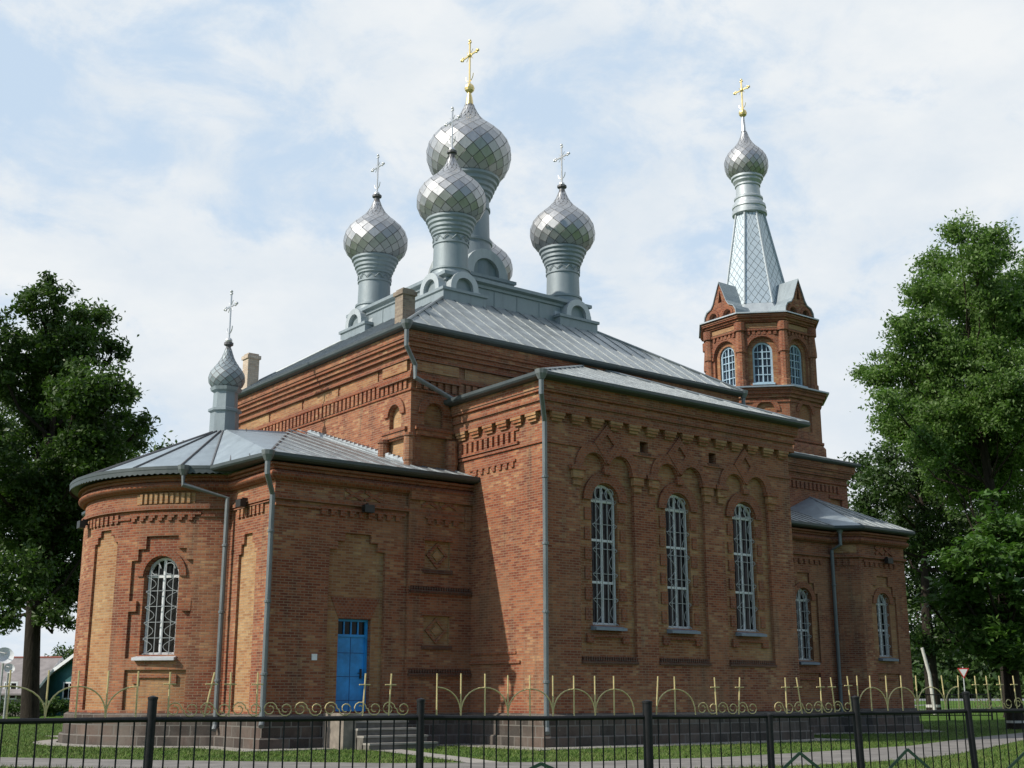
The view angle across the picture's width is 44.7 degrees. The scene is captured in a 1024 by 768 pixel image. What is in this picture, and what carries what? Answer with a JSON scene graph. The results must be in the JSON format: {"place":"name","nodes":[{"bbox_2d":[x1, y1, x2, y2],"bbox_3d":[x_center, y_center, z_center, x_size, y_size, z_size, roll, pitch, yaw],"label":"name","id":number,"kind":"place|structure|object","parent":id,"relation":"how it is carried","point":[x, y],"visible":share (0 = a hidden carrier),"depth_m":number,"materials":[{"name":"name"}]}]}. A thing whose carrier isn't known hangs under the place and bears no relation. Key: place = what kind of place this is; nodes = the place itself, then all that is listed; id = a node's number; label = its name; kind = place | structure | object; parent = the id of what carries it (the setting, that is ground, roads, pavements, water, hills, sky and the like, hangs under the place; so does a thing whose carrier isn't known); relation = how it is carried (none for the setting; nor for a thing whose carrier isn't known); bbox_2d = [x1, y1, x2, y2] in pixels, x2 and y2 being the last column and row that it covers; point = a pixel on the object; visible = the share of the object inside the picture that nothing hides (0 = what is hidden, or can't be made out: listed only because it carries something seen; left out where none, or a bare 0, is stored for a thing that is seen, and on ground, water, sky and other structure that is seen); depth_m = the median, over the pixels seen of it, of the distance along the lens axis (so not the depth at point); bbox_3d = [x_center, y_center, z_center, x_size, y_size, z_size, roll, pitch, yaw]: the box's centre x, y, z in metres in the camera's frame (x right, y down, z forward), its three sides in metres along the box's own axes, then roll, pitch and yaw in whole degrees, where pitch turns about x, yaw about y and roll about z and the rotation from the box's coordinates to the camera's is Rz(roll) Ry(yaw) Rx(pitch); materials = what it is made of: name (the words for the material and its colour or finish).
{"place":"outdoors","nodes":[
{"label":"outdoors","id":0,"kind":"place"},
{"bbox_2d":[0,656,63,715],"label":"grey house","id":1,"kind":"structure","parent":0,"point":[47,663],"depth_m":87.64,"materials":[{"name":"white paint"}]},
{"bbox_2d":[2,682,17,699],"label":"window","id":2,"kind":"structure","parent":1,"relation":"in","point":[11,697],"depth_m":85.70,"materials":[{"name":"white paint"}]},
{"bbox_2d":[48,653,73,715],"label":"wooden house","id":3,"kind":"structure","parent":0,"point":[60,676],"depth_m":88.14,"materials":[{"name":"teal wood"}]},
{"bbox_2d":[62,682,70,699],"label":"window","id":4,"kind":"structure","parent":3,"relation":"in","point":[65,693],"depth_m":87.82,"materials":[{"name":"white paint"}]},
{"bbox_2d":[376,749,499,762],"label":"slab path","id":5,"kind":"structure","parent":0,"point":[464,759],"depth_m":29.02,"materials":[{"name":"concrete"}]},
{"bbox_2d":[0,733,1022,767],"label":"path","id":6,"kind":"structure","parent":0,"point":[675,763],"depth_m":26.51,"materials":[{"name":"concrete"}]},
{"bbox_2d":[0,701,1023,767],"bbox_3d":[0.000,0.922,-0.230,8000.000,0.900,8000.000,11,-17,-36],"label":"ground","id":7,"kind":"structure","parent":0,"point":[975,718],"depth_m":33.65,"materials":[{"name":"green plant"}]},
{"bbox_2d":[0,647,13,700],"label":"satellite dish","id":8,"kind":"object","parent":7,"relation":"on","point":[6,655],"visible":1,"depth_m":58.60,"materials":[{"name":"white paint"}]},
{"bbox_2d":[3,663,14,718],"bbox_3d":[-24.403,14.992,60.092,0.474,2.937,0.369,-1,-14,4],"label":"satellite dish","id":9,"kind":"object","parent":7,"relation":"on","point":[8,667],"visible":0.88,"depth_m":60.31,"materials":[{"name":"white paint"}]},
{"bbox_2d":[0,695,69,716],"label":"hedge","id":10,"kind":"object","parent":7,"relation":"on","point":[62,704],"visible":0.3,"depth_m":82.20,"materials":[{"name":"green plant"}]},
{"bbox_2d":[44,642,73,659],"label":"tree","id":11,"kind":"object","parent":7,"relation":"on","point":[67,653],"visible":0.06,"depth_m":97.40,"materials":[{"name":"green plant"}]},
{"bbox_2d":[0,269,161,717],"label":"maple tree","id":12,"kind":"object","parent":7,"relation":"on","point":[61,403],"visible":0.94,"depth_m":63.27,"materials":[{"name":"green plant"}]},
{"bbox_2d":[72,430,183,478],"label":"broadleaf tree","id":13,"kind":"object","parent":7,"relation":"on","point":[157,448],"visible":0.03,"depth_m":83.02,"materials":[{"name":"green plant"}]},
{"bbox_2d":[33,39,941,751],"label":"brick church","id":14,"kind":"structure","parent":7,"relation":"on","point":[469,459],"depth_m":37.81,"materials":[{"name":"brick"}]},
{"bbox_2d":[131,558,178,660],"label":"window","id":15,"kind":"structure","parent":14,"relation":"in","point":[161,612],"depth_m":36.15,"materials":[{"name":"white paint"}]},
{"bbox_2d":[335,619,367,710],"bbox_3d":[-4.572,7.936,35.161,1.056,2.540,0.174,11,-17,-36],"label":"door","id":16,"kind":"structure","parent":14,"relation":"in","point":[352,633],"depth_m":35.22,"materials":[{"name":"blue paint"}]},
{"bbox_2d":[591,485,627,630],"bbox_3d":[2.755,5.085,36.663,1.200,4.290,0.460,11,-17,-36],"label":"window","id":17,"kind":"structure","parent":14,"relation":"in","point":[602,502],"depth_m":36.79,"materials":[{"name":"white paint"}]},
{"bbox_2d":[665,495,700,633],"bbox_3d":[5.167,5.534,38.459,1.200,4.290,0.460,11,-17,-36],"label":"window","id":18,"kind":"structure","parent":14,"relation":"in","point":[675,512],"depth_m":38.58,"materials":[{"name":"white paint"}]},
{"bbox_2d":[732,504,766,636],"bbox_3d":[7.563,5.979,40.243,1.200,4.290,0.460,11,-17,-36],"label":"window","id":19,"kind":"structure","parent":14,"relation":"in","point":[742,536],"depth_m":40.37,"materials":[{"name":"white paint"}]},
{"bbox_2d":[796,589,819,664],"bbox_3d":[11.189,9.281,47.703,1.100,2.880,0.460,11,-17,-36],"label":"window","id":20,"kind":"structure","parent":14,"relation":"in","point":[802,611],"depth_m":47.84,"materials":[{"name":"white paint"}]},
{"bbox_2d":[876,594,898,660],"bbox_3d":[14.744,9.642,49.372,1.020,2.630,0.460,11,-17,-36],"label":"window","id":21,"kind":"structure","parent":14,"relation":"in","point":[881,605],"depth_m":49.49,"materials":[{"name":"white paint"}]},
{"bbox_2d":[0,670,1023,767],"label":"metal fence","id":22,"kind":"object","parent":7,"relation":"on","point":[151,719],"visible":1,"depth_m":11.37,"materials":[{"name":"metal"}]},
{"bbox_2d":[921,647,935,709],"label":"leaning post","id":23,"kind":"object","parent":7,"relation":"on","point":[929,676],"visible":0.75,"depth_m":73.94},
{"bbox_2d":[837,438,1023,709],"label":"lime tree","id":24,"kind":"object","parent":7,"relation":"on","point":[926,523],"visible":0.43,"depth_m":79.49,"materials":[{"name":"green plant"}]},
{"bbox_2d":[844,206,1023,717],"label":"ash tree","id":25,"kind":"object","parent":7,"relation":"on","point":[959,428],"visible":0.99,"depth_m":70.72,"materials":[{"name":"green plant"}]},
{"bbox_2d":[914,693,992,720],"bbox_3d":[22.401,16.584,63.886,4.489,1.403,0.099,0,-14,0],"label":"back fence","id":26,"kind":"object","parent":7,"relation":"on","point":[949,715],"visible":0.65,"depth_m":63.92,"materials":[{"name":"metal"}]},
{"bbox_2d":[957,667,968,690],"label":"give way sign","id":27,"kind":"object","parent":7,"relation":"on","point":[962,671],"visible":0.74,"depth_m":97.37,"materials":[{"name":"white metal"}]},
{"bbox_2d":[907,488,1023,728],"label":"young maple","id":28,"kind":"object","parent":7,"relation":"on","point":[992,621],"visible":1,"depth_m":51.87,"materials":[{"name":"green plant"}]},
{"bbox_2d":[909,625,1023,698],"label":"wood","id":29,"kind":"object","parent":7,"relation":"on","point":[948,671],"visible":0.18,"depth_m":177.89,"materials":[{"name":"green plant"}]},
{"bbox_2d":[0,0,1023,657],"label":"sky","id":30,"kind":"structure","parent":0,"point":[163,159],"materials":[{"name":"white"}]},
{"bbox_2d":[914,699,1023,709],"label":"road","id":31,"kind":"structure","parent":0,"point":[962,700],"depth_m":116.66,"materials":[{"name":"grey asphalt"}]}
]}

